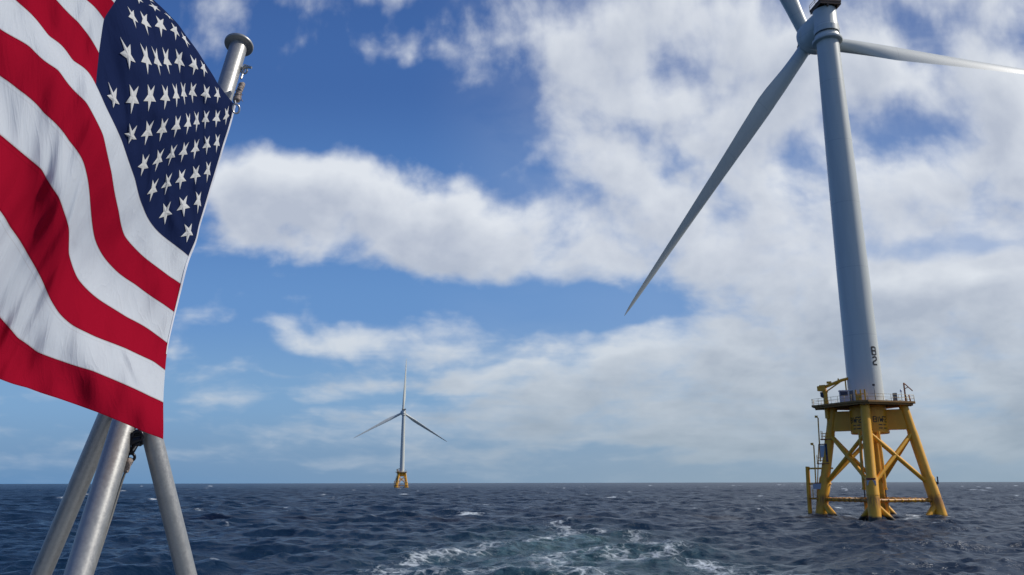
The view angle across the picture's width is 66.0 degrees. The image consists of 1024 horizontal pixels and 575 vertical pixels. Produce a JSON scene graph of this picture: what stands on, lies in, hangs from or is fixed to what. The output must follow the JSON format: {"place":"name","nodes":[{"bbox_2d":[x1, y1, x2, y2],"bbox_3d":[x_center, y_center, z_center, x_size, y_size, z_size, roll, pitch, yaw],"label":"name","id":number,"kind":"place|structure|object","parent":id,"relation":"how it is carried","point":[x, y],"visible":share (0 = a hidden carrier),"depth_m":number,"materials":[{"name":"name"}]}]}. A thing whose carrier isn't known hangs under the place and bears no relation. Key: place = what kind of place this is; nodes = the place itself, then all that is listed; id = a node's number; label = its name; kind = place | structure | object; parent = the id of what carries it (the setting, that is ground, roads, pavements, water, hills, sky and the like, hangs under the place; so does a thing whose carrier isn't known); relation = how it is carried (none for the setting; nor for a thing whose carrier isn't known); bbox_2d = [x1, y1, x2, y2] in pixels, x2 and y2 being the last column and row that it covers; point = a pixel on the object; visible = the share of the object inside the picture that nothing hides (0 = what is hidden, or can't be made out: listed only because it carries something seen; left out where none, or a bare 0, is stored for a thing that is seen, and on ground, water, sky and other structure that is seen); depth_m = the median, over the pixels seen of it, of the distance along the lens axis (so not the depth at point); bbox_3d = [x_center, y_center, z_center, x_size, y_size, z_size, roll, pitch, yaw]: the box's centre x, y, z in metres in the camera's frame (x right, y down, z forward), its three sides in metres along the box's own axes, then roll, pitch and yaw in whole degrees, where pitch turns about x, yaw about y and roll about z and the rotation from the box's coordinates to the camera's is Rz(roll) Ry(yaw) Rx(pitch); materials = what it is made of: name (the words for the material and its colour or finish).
{"place":"outdoors","nodes":[
{"label":"outdoors","id":0,"kind":"place"},
{"bbox_2d":[0,482,1023,574],"bbox_3d":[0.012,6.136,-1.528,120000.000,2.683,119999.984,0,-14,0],"label":"water","id":1,"kind":"structure","parent":0,"point":[757,528],"depth_m":103.66,"materials":[{"name":"blue liquid"}]},
{"bbox_2d":[354,359,445,487],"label":"wind turbine","id":2,"kind":"object","parent":1,"relation":"in","point":[402,452],"visible":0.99,"depth_m":1072.50,"materials":[{"name":"white paint"}]},
{"bbox_2d":[624,0,1023,521],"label":"wind turbine","id":3,"kind":"object","parent":1,"relation":"in","point":[869,417],"visible":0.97,"depth_m":152.02,"materials":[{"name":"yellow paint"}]},
{"bbox_2d":[849,390,853,400],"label":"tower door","id":4,"kind":"structure","parent":3,"relation":"in","point":[850,392],"depth_m":147.50,"materials":[{"name":"grey"}]},
{"bbox_2d":[0,0,1023,483],"label":"sky","id":5,"kind":"structure","parent":0,"point":[480,195],"materials":[{"name":"blue"}]},
{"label":"boat deck","id":6,"kind":"structure","parent":0,"visible":0},
{"bbox_2d":[30,33,253,574],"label":"flagstaff","id":7,"kind":"object","parent":6,"relation":"on","point":[103,457],"visible":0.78,"depth_m":1.88,"materials":[{"name":"metal"}]},
{"bbox_2d":[0,0,235,438],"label":"flag","id":8,"kind":"object","parent":7,"relation":"attached to","point":[116,117],"visible":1,"depth_m":1.74,"materials":[{"name":"multicoloured fabric"}]},
{"bbox_2d":[93,429,143,574],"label":"rope","id":9,"kind":"object","parent":7,"relation":"hanging from","point":[134,442],"visible":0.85,"depth_m":1.85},
{"bbox_2d":[231,82,244,113],"bbox_3d":[-0.858,-0.595,2.470,0.032,0.157,0.110,4,-15,-17],"label":"rope whipping","id":10,"kind":"object","parent":7,"relation":"attached to","point":[238,94],"visible":1,"depth_m":2.48,"materials":[{"name":"grey fabric"}]}
]}

